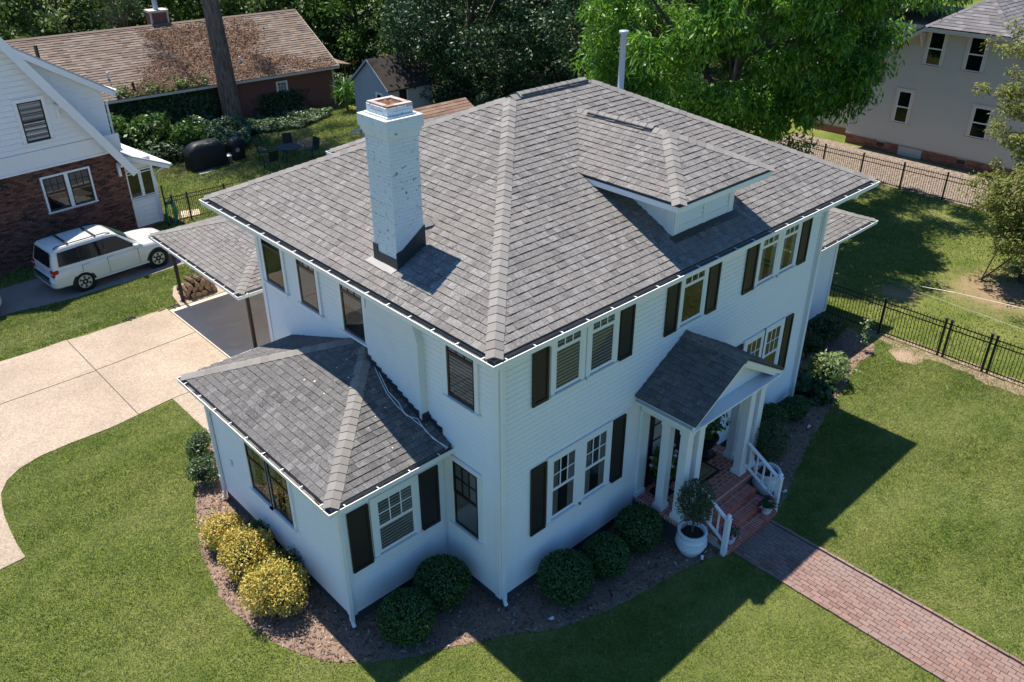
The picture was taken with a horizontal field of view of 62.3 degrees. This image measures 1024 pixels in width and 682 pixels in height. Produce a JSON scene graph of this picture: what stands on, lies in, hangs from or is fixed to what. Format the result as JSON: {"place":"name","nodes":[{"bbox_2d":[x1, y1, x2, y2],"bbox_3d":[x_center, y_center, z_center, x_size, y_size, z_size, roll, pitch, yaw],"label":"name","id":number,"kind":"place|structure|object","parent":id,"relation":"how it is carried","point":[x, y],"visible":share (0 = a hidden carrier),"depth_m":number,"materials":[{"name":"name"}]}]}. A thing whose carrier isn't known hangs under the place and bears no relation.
{"place":"outdoors","nodes":[
{"label":"outdoors","id":0,"kind":"place"},
{"bbox_2d":[0,283,270,569],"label":"driveway","id":1,"kind":"structure","parent":0,"point":[59,394],"depth_m":25.08,"materials":[{"name":"concrete"}]},
{"bbox_2d":[147,215,262,347],"bbox_3d":[-7.508,-2.804,28.177,6.509,3.462,6.254,-25,38,-36],"label":"carport","id":2,"kind":"object","parent":1,"relation":"on","point":[219,251],"visible":0.27,"depth_m":26.07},
{"bbox_2d":[0,106,359,286],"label":"grass","id":3,"kind":"structure","parent":0,"point":[347,120],"depth_m":41.95,"materials":[{"name":"green plant"}]},
{"bbox_2d":[351,97,474,138],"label":"garage","id":4,"kind":"structure","parent":0,"point":[443,108],"depth_m":39.88,"materials":[{"name":"beige"}]},
{"bbox_2d":[0,0,1023,681],"bbox_3d":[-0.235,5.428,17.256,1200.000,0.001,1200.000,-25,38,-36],"label":"lawn","id":5,"kind":"structure","parent":0,"point":[996,288],"depth_m":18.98,"materials":[{"name":"green plant"}]},
{"bbox_2d":[0,0,64,39],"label":"woodland tree","id":6,"kind":"object","parent":5,"relation":"on","point":[8,32],"visible":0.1,"depth_m":48.85,"materials":[{"name":"green plant"}]},
{"bbox_2d":[6,0,113,37],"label":"woodland tree","id":7,"kind":"object","parent":5,"relation":"on","point":[63,6],"visible":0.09,"depth_m":62.88,"materials":[{"name":"green plant"}]},
{"bbox_2d":[0,0,138,39],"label":"woodland tree","id":8,"kind":"object","parent":5,"relation":"on","point":[84,24],"visible":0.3,"depth_m":52.56,"materials":[{"name":"green plant"}]},
{"bbox_2d":[0,37,171,274],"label":"gabled house","id":9,"kind":"structure","parent":5,"relation":"on","point":[68,159],"depth_m":31.26,"materials":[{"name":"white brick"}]},
{"bbox_2d":[11,95,55,145],"bbox_3d":[-17.002,-7.839,30.109,0.083,1.575,1.140,23,37,35],"label":"gable vent","id":10,"kind":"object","parent":9,"relation":"in","point":[16,104],"depth_m":30.11,"materials":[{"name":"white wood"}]},
{"bbox_2d":[39,172,73,213],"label":"window","id":11,"kind":"structure","parent":9,"relation":"in","point":[55,187],"depth_m":31.54,"materials":[{"name":"clear glass"}]},
{"bbox_2d":[65,166,98,207],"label":"window","id":12,"kind":"structure","parent":9,"relation":"in","point":[80,182],"depth_m":32.14,"materials":[{"name":"clear glass"}]},
{"bbox_2d":[125,171,144,200],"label":"window","id":13,"kind":"structure","parent":9,"relation":"in","point":[134,182],"depth_m":33.85,"materials":[{"name":"clear glass"}]},
{"bbox_2d":[138,166,157,197],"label":"window","id":14,"kind":"structure","parent":9,"relation":"in","point":[145,174],"depth_m":34.16,"materials":[{"name":"clear glass"}]},
{"bbox_2d":[0,254,184,315],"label":"gravel drive","id":15,"kind":"structure","parent":5,"relation":"on","point":[37,292],"depth_m":29.93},
{"bbox_2d":[31,223,169,291],"bbox_3d":[-14.783,-3.309,30.845,2.160,1.844,4.710,24,38,36],"label":"suv","id":16,"kind":"object","parent":15,"relation":"on","point":[82,259],"visible":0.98,"depth_m":29.82,"materials":[{"name":"white paint"}]},
{"bbox_2d":[0,264,201,360],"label":"grass","id":17,"kind":"structure","parent":5,"relation":"on","point":[127,309],"depth_m":28.43,"materials":[{"name":"green plant"}]},
{"bbox_2d":[83,0,145,28],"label":"pine sapling","id":18,"kind":"object","parent":5,"relation":"on","point":[128,4],"visible":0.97,"depth_m":51.07,"materials":[{"name":"green plant"}]},
{"bbox_2d":[107,112,147,149],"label":"leafy bush","id":19,"kind":"object","parent":5,"relation":"on","point":[125,132],"visible":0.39,"depth_m":41.34,"materials":[{"name":"green plant"}]},
{"bbox_2d":[126,110,173,146],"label":"leafy bush","id":20,"kind":"object","parent":5,"relation":"on","point":[151,126],"visible":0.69,"depth_m":42.59,"materials":[{"name":"green plant"}]},
{"bbox_2d":[78,0,238,28],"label":"woodland tree","id":21,"kind":"object","parent":5,"relation":"on","point":[177,11],"visible":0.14,"depth_m":54.71,"materials":[{"name":"green plant"}]},
{"bbox_2d":[160,185,177,225],"bbox_3d":[-14.027,-5.555,34.828,0.540,1.789,0.217,-25,38,-36],"label":"garden hose","id":22,"kind":"object","parent":5,"relation":"on","point":[172,203],"visible":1,"depth_m":34.89,"materials":[{"name":"green rubber"}]},
{"bbox_2d":[4,0,350,118],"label":"brown house","id":23,"kind":"structure","parent":5,"relation":"on","point":[277,51],"depth_m":48.31,"materials":[{"name":"brown tile"}]},
{"bbox_2d":[111,70,209,97],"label":"eave weeds","id":24,"kind":"object","parent":23,"relation":"on","point":[159,88],"visible":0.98,"depth_m":45.37,"materials":[{"name":"green plant"}]},
{"bbox_2d":[109,88,320,125],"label":"wall ivy","id":25,"kind":"object","parent":23,"relation":"attached to","point":[205,105],"depth_m":46.84,"materials":[{"name":"green plant"}]},
{"bbox_2d":[166,118,210,146],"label":"leafy bush","id":26,"kind":"object","parent":5,"relation":"on","point":[186,132],"visible":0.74,"depth_m":42.72,"materials":[{"name":"green plant"}]},
{"bbox_2d":[133,114,251,161],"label":"ground ivy","id":27,"kind":"object","parent":5,"relation":"on","point":[224,129],"visible":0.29,"depth_m":44.24,"materials":[{"name":"green plant"}]},
{"bbox_2d":[163,183,232,222],"bbox_3d":[-13.146,-5.843,35.816,3.044,1.230,0.080,-23,37,-34],"label":"metal fence","id":28,"kind":"object","parent":5,"relation":"on","point":[188,198],"visible":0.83,"depth_m":35.56,"materials":[{"name":"black metal"}]},
{"bbox_2d":[183,138,228,171],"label":"covered grill","id":29,"kind":"object","parent":5,"relation":"on","point":[205,154],"visible":1,"depth_m":41.24,"materials":[{"name":"black fabric"}]},
{"bbox_2d":[201,0,242,122],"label":"pine tree","id":30,"kind":"object","parent":5,"relation":"on","point":[226,82],"visible":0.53,"depth_m":46.03,"materials":[{"name":"brown plant"}]},
{"bbox_2d":[227,137,245,160],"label":"covered smoker","id":31,"kind":"object","parent":5,"relation":"on","point":[236,147],"visible":0.98,"depth_m":42.54,"materials":[{"name":"black fabric"}]},
{"bbox_2d":[180,0,323,30],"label":"woodland tree","id":32,"kind":"object","parent":5,"relation":"on","point":[232,9],"visible":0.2,"depth_m":56.84,"materials":[{"name":"green plant"}]},
{"bbox_2d":[243,106,332,134],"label":"ground ivy","id":33,"kind":"object","parent":5,"relation":"on","point":[298,118],"visible":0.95,"depth_m":48.34,"materials":[{"name":"green plant"}]},
{"bbox_2d":[276,143,300,162],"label":"patio table","id":34,"kind":"object","parent":5,"relation":"on","point":[288,147],"visible":1,"depth_m":42.46,"materials":[{"name":"black metal"}]},
{"bbox_2d":[331,74,355,110],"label":"yucca plant","id":35,"kind":"object","parent":5,"relation":"on","point":[345,91],"visible":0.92,"depth_m":50.50,"materials":[{"name":"green plant"}]},
{"bbox_2d":[290,0,438,73],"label":"woodland tree","id":36,"kind":"object","parent":5,"relation":"on","point":[356,38],"visible":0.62,"depth_m":58.24,"materials":[{"name":"green plant"}]},
{"bbox_2d":[349,51,434,111],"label":"garden shed","id":37,"kind":"structure","parent":5,"relation":"on","point":[379,77],"depth_m":47.36,"materials":[{"name":"grey wood"}]},
{"bbox_2d":[369,0,500,62],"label":"woodland tree","id":38,"kind":"object","parent":5,"relation":"on","point":[463,3],"visible":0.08,"depth_m":59.39,"materials":[{"name":"green plant"}]},
{"bbox_2d":[422,79,478,104],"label":"understory bush","id":39,"kind":"object","parent":5,"relation":"on","point":[451,95],"visible":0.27,"depth_m":47.68,"materials":[{"name":"green plant"}]},
{"bbox_2d":[196,441,720,663],"bbox_3d":[-2.320,4.534,18.806,13.459,0.001,6.777,11,31,18],"label":"mulch bed","id":40,"kind":"object","parent":5,"relation":"on","point":[498,621],"visible":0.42,"depth_m":17.12,"materials":[{"name":"brown wood"}]},
{"bbox_2d":[179,428,210,460],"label":"shrub","id":41,"kind":"object","parent":40,"relation":"on","point":[199,444],"visible":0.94,"depth_m":21.27,"materials":[{"name":"green plant"}]},
{"bbox_2d":[184,451,218,485],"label":"shrub","id":42,"kind":"object","parent":40,"relation":"on","point":[204,471],"visible":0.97,"depth_m":20.30,"materials":[{"name":"green plant"}]},
{"bbox_2d":[191,505,245,551],"bbox_3d":[-6.476,4.161,18.619,1.162,0.924,1.057,3,30,6],"label":"golden shrub","id":43,"kind":"object","parent":40,"relation":"on","point":[210,537],"visible":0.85,"depth_m":18.43,"materials":[{"name":"yellow plant"}]},
{"bbox_2d":[216,521,279,581],"bbox_3d":[-5.582,4.394,17.955,1.309,1.178,1.487,-8,31,-14],"label":"golden shrub","id":44,"kind":"object","parent":40,"relation":"on","point":[249,551],"visible":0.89,"depth_m":17.69,"materials":[{"name":"yellow plant"}]},
{"bbox_2d":[234,517,274,549],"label":"shrub","id":45,"kind":"object","parent":40,"relation":"on","point":[256,524],"visible":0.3,"depth_m":18.49,"materials":[{"name":"green plant"}]},
{"bbox_2d":[236,551,310,617],"bbox_3d":[-4.771,4.911,16.946,1.456,1.282,1.582,-12,32,-19],"label":"golden shrub","id":46,"kind":"object","parent":40,"relation":"on","point":[275,588],"visible":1,"depth_m":16.68,"materials":[{"name":"yellow plant"}]},
{"bbox_2d":[264,545,305,583],"bbox_3d":[-4.496,4.711,17.641,1.220,0.936,0.989,25,38,37],"label":"shrub","id":47,"kind":"object","parent":40,"relation":"on","point":[287,554],"visible":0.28,"depth_m":17.63,"materials":[{"name":"green plant"}]},
{"bbox_2d":[376,587,435,647],"bbox_3d":[-2.054,5.340,16.409,1.191,1.059,1.166,4,30,7],"label":"boxwood ball","id":48,"kind":"object","parent":40,"relation":"on","point":[406,613],"visible":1,"depth_m":16.14,"materials":[{"name":"green plant"}]},
{"bbox_2d":[413,553,471,610],"bbox_3d":[-1.403,4.866,17.190,1.224,1.102,1.225,-12,32,-20],"label":"boxwood ball","id":49,"kind":"object","parent":40,"relation":"on","point":[439,581],"visible":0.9,"depth_m":16.88,"materials":[{"name":"green plant"}]},
{"bbox_2d":[536,547,594,605],"bbox_3d":[1.095,4.808,17.305,1.226,1.080,1.205,-9,31,-15],"label":"boxwood ball","id":50,"kind":"object","parent":40,"relation":"on","point":[566,578],"visible":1,"depth_m":17.01,"materials":[{"name":"green plant"}]},
{"bbox_2d":[581,532,629,579],"bbox_3d":[1.976,4.532,17.932,1.051,0.932,1.046,-12,32,-20],"label":"boxwood ball","id":51,"kind":"object","parent":40,"relation":"on","point":[604,553],"visible":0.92,"depth_m":17.67,"materials":[{"name":"green plant"}]},
{"bbox_2d":[613,503,663,553],"bbox_3d":[2.783,4.095,18.599,1.124,1.029,1.139,4,30,7],"label":"boxwood ball","id":52,"kind":"object","parent":40,"relation":"on","point":[639,525],"visible":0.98,"depth_m":18.33,"materials":[{"name":"green plant"}]},
{"bbox_2d":[675,477,716,556],"bbox_3d":[3.898,3.744,18.165,0.838,2.011,0.844,16,33,26],"label":"potted topiary","id":53,"kind":"object","parent":40,"relation":"on","point":[691,539],"visible":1,"depth_m":18.07,"materials":[{"name":"plant"}]},
{"bbox_2d":[369,0,572,103],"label":"magnolia tree","id":54,"kind":"object","parent":5,"relation":"on","point":[450,51],"visible":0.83,"depth_m":46.48,"materials":[{"name":"green plant"}]},
{"bbox_2d":[470,90,508,106],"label":"understory bush","id":55,"kind":"object","parent":5,"relation":"on","point":[484,95],"visible":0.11,"depth_m":45.58,"materials":[{"name":"green plant"}]},
{"bbox_2d":[322,5,728,71],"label":"undergrowth","id":56,"kind":"object","parent":5,"relation":"on","point":[327,46],"visible":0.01,"depth_m":62.69,"materials":[{"name":"green plant"}]},
{"bbox_2d":[176,30,879,627],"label":"house","id":57,"kind":"structure","parent":5,"relation":"on","point":[554,314],"depth_m":16.90,"materials":[{"name":"white"}]},
{"bbox_2d":[242,441,274,510],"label":"window","id":58,"kind":"structure","parent":57,"relation":"in","point":[255,465],"depth_m":17.96,"materials":[{"name":"clear glass"}]},
{"bbox_2d":[258,237,289,296],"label":"window","id":59,"kind":"structure","parent":57,"relation":"in","point":[273,262],"depth_m":19.64,"materials":[{"name":"clear glass"}]},
{"bbox_2d":[263,460,298,533],"bbox_3d":[-4.737,2.970,17.185,0.083,1.725,1.070,-25,38,-36],"label":"window","id":60,"kind":"structure","parent":57,"relation":"in","point":[280,490],"depth_m":17.32,"materials":[{"name":"clear glass"}]},
{"bbox_2d":[293,257,324,318],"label":"window","id":61,"kind":"structure","parent":57,"relation":"in","point":[307,278],"depth_m":18.68,"materials":[{"name":"clear glass"}]},
{"bbox_2d":[336,282,366,346],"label":"window","id":62,"kind":"structure","parent":57,"relation":"in","point":[351,305],"depth_m":17.60,"materials":[{"name":"clear glass"}]},
{"bbox_2d":[368,474,423,560],"bbox_3d":[-2.248,3.425,16.491,1.190,1.475,0.083,-25,38,-36],"label":"window","id":63,"kind":"structure","parent":57,"relation":"in","point":[395,516],"depth_m":16.49,"materials":[{"name":"white glass"}]},
{"bbox_2d":[442,343,480,417],"bbox_3d":[-0.937,0.574,15.269,0.083,1.435,1.030,-25,38,-36],"label":"window","id":64,"kind":"structure","parent":57,"relation":"in","point":[460,373],"depth_m":15.36,"materials":[{"name":"clear glass"}]},
{"bbox_2d":[449,454,484,546],"bbox_3d":[-0.914,3.133,16.706,0.083,1.745,0.995,-25,38,-36],"label":"window","id":65,"kind":"structure","parent":57,"relation":"in","point":[465,482],"depth_m":16.70,"materials":[{"name":"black glass"}]},
{"bbox_2d":[546,439,581,526],"bbox_3d":[1.048,2.860,17.106,1.020,1.675,0.083,-25,38,-36],"label":"window","id":66,"kind":"structure","parent":57,"relation":"in","point":[563,467],"depth_m":17.11,"materials":[{"name":"white glass"}]},
{"bbox_2d":[549,327,586,399],"bbox_3d":[1.050,0.268,15.636,0.980,1.475,0.083,-25,38,-36],"label":"window","id":67,"kind":"structure","parent":57,"relation":"in","point":[567,357],"depth_m":15.73,"materials":[{"name":"clear glass"}]},
{"bbox_2d":[579,420,612,504],"bbox_3d":[1.746,2.536,17.672,1.010,1.675,0.083,-25,38,-36],"label":"window","id":68,"kind":"structure","parent":57,"relation":"in","point":[596,445],"depth_m":17.69,"materials":[{"name":"clear glass"}]},
{"bbox_2d":[585,311,619,380],"bbox_3d":[1.748,-0.056,16.201,0.970,1.475,0.083,-25,38,-36],"label":"window","id":69,"kind":"structure","parent":57,"relation":"in","point":[602,337],"depth_m":16.30,"materials":[{"name":"clear glass"}]},
{"bbox_2d":[676,268,708,330],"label":"window","id":70,"kind":"structure","parent":57,"relation":"in","point":[694,288],"depth_m":18.01,"materials":[{"name":"clear glass"}]},
{"bbox_2d":[743,328,766,357],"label":"window","id":71,"kind":"structure","parent":57,"relation":"in","point":[754,345],"depth_m":20.88,"materials":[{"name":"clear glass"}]},
{"bbox_2d":[753,232,782,289],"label":"window","id":72,"kind":"structure","parent":57,"relation":"in","point":[769,250],"depth_m":19.72,"materials":[{"name":"clear glass"}]},
{"bbox_2d":[762,317,785,363],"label":"window","id":73,"kind":"structure","parent":57,"relation":"in","point":[774,332],"depth_m":21.51,"materials":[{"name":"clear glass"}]},
{"bbox_2d":[776,222,802,276],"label":"window","id":74,"kind":"structure","parent":57,"relation":"in","point":[790,237],"depth_m":20.26,"materials":[{"name":"clear glass"}]},
{"bbox_2d":[481,0,672,97],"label":"magnolia tree","id":75,"kind":"object","parent":5,"relation":"on","point":[557,7],"visible":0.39,"depth_m":45.10,"materials":[{"name":"green plant"}]},
{"bbox_2d":[432,51,741,122],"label":"undergrowth","id":76,"kind":"object","parent":5,"relation":"on","point":[508,92],"visible":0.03,"depth_m":51.28,"materials":[{"name":"green plant"}]},
{"bbox_2d":[557,0,735,68],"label":"woodland tree","id":77,"kind":"object","parent":5,"relation":"on","point":[656,30],"visible":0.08,"depth_m":56.90,"materials":[{"name":"green plant"}]},
{"bbox_2d":[632,442,783,556],"bbox_3d":[4.657,3.293,19.452,3.040,1.516,2.313,-25,38,-36],"label":"brick stoop","id":78,"kind":"object","parent":5,"relation":"on","point":[735,499],"visible":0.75,"depth_m":19.34,"materials":[{"name":"red brick"}]},
{"bbox_2d":[649,444,677,497],"bbox_3d":[3.437,2.933,19.132,0.809,1.239,0.880,-25,38,-36],"label":"black urn","id":79,"kind":"object","parent":78,"relation":"on","point":[654,470],"visible":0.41,"depth_m":18.97,"materials":[{"name":"paint"}]},
{"bbox_2d":[674,460,720,483],"bbox_3d":[4.299,3.130,20.003,1.120,0.028,0.720,-25,38,-36],"label":"doormat","id":80,"kind":"object","parent":78,"relation":"on","point":[708,471],"visible":0.31,"depth_m":20.05,"materials":[{"name":"brown fabric"}]},
{"bbox_2d":[702,413,730,461],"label":"potted plant","id":81,"kind":"object","parent":78,"relation":"on","point":[711,438],"visible":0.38,"depth_m":20.19,"materials":[{"name":"plant"}]},
{"bbox_2d":[720,522,742,544],"bbox_3d":[4.811,4.206,18.563,0.468,0.489,0.515,13,32,21],"label":"flower pot","id":82,"kind":"object","parent":78,"relation":"on","point":[734,534],"visible":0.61,"depth_m":18.46,"materials":[{"name":"plant"}]},
{"bbox_2d":[756,493,778,514],"bbox_3d":[5.840,3.743,19.384,0.549,0.477,0.433,-3,30,-5],"label":"flower pot","id":83,"kind":"object","parent":78,"relation":"on","point":[767,506],"visible":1,"depth_m":19.31,"materials":[{"name":"plant"}]},
{"bbox_2d":[569,0,972,154],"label":"shade tree","id":84,"kind":"object","parent":5,"relation":"on","point":[844,66],"visible":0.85,"depth_m":30.99,"materials":[{"name":"green plant"}]},
{"bbox_2d":[734,1,853,53],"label":"woodland tree","id":85,"kind":"object","parent":5,"relation":"on","point":[756,20],"visible":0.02,"depth_m":53.91,"materials":[{"name":"green plant"}]},
{"bbox_2d":[724,315,874,509],"bbox_3d":[7.660,1.390,24.278,3.471,0.001,10.703,18,35,29],"label":"mulch bed","id":86,"kind":"object","parent":5,"relation":"on","point":[786,483],"visible":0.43,"depth_m":22.98,"materials":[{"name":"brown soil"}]},
{"bbox_2d":[752,417,790,494],"bbox_3d":[6.067,2.694,19.940,0.888,2.068,0.897,-18,34,-28],"label":"potted topiary","id":87,"kind":"object","parent":86,"relation":"on","point":[765,447],"visible":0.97,"depth_m":19.72,"materials":[{"name":"plant"}]},
{"bbox_2d":[760,402,801,431],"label":"round shrub","id":88,"kind":"object","parent":86,"relation":"on","point":[772,410],"visible":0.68,"depth_m":21.96,"materials":[{"name":"green plant"}]},
{"bbox_2d":[782,395,810,420],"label":"round shrub","id":89,"kind":"object","parent":86,"relation":"on","point":[798,406],"visible":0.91,"depth_m":22.71,"materials":[{"name":"green plant"}]},
{"bbox_2d":[793,364,837,406],"bbox_3d":[8.214,1.236,23.777,1.788,0.952,1.702,15,33,24],"label":"broadleaf shrub","id":90,"kind":"object","parent":86,"relation":"on","point":[813,388],"visible":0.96,"depth_m":23.48,"materials":[{"name":"green plant"}]},
{"bbox_2d":[802,328,829,354],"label":"leafy shrub","id":91,"kind":"object","parent":86,"relation":"on","point":[816,343],"visible":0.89,"depth_m":25.54,"materials":[{"name":"green plant"}]},
{"bbox_2d":[807,311,847,341],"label":"leafy shrub","id":92,"kind":"object","parent":86,"relation":"on","point":[828,327],"visible":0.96,"depth_m":26.22,"materials":[{"name":"green plant"}]},
{"bbox_2d":[803,348,864,383],"bbox_3d":[9.179,0.780,24.457,1.247,0.983,1.646,-13,32,-21],"label":"broadleaf shrub","id":93,"kind":"object","parent":86,"relation":"on","point":[826,364],"visible":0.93,"depth_m":24.25,"materials":[{"name":"green plant"}]},
{"bbox_2d":[737,125,1011,215],"bbox_3d":[16.393,-8.271,39.923,0.080,1.280,32.000,-25,38,-36],"label":"metal fence","id":94,"kind":"object","parent":5,"relation":"on","point":[903,169],"visible":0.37,"depth_m":38.66,"materials":[{"name":"black metal"}]},
{"bbox_2d":[733,519,1023,681],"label":"brick walk","id":95,"kind":"structure","parent":5,"relation":"on","point":[933,643],"depth_m":17.12,"materials":[{"name":"red brick"}]},
{"bbox_2d":[772,313,1023,660],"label":"grass","id":96,"kind":"structure","parent":5,"relation":"on","point":[956,442],"depth_m":20.62,"materials":[{"name":"green plant"}]},
{"bbox_2d":[823,283,1023,384],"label":"metal fence","id":97,"kind":"object","parent":5,"relation":"on","point":[944,327],"visible":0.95,"depth_m":25.72,"materials":[{"name":"black metal"}]},
{"bbox_2d":[861,328,1023,394],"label":"bare soil","id":98,"kind":"structure","parent":5,"relation":"on","point":[903,354],"depth_m":25.72,"materials":[{"name":"beige soil"}]},
{"bbox_2d":[957,15,1023,283],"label":"cedar tree","id":99,"kind":"object","parent":5,"relation":"on","point":[1003,206],"visible":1,"depth_m":28.87,"materials":[{"name":"green plant"}]},
{"bbox_2d":[775,133,1019,212],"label":"gravel lot","id":100,"kind":"structure","parent":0,"point":[927,166],"depth_m":41.24,"materials":[{"name":"beige gravel"}]},
{"bbox_2d":[808,0,1023,177],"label":"grey house","id":101,"kind":"structure","parent":100,"relation":"on","point":[930,107],"depth_m":40.81,"materials":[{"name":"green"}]},
{"bbox_2d":[889,87,915,125],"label":"window","id":102,"kind":"structure","parent":101,"relation":"in","point":[904,99],"depth_m":42.48,"materials":[{"name":"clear glass"}]},
{"bbox_2d":[920,32,949,68],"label":"window","id":103,"kind":"structure","parent":101,"relation":"in","point":[936,44],"depth_m":40.48,"materials":[{"name":"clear glass"}]},
{"bbox_2d":[960,37,991,74],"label":"window","id":104,"kind":"structure","parent":101,"relation":"in","point":[974,61],"depth_m":39.30,"materials":[{"name":"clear glass"}]},
{"bbox_2d":[964,104,995,141],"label":"window","id":105,"kind":"structure","parent":101,"relation":"in","point":[979,116],"depth_m":40.14,"materials":[{"name":"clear glass"}]},
{"bbox_2d":[825,183,1023,387],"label":"grass","id":106,"kind":"structure","parent":0,"point":[920,239],"depth_m":32.13,"materials":[{"name":"green plant"}]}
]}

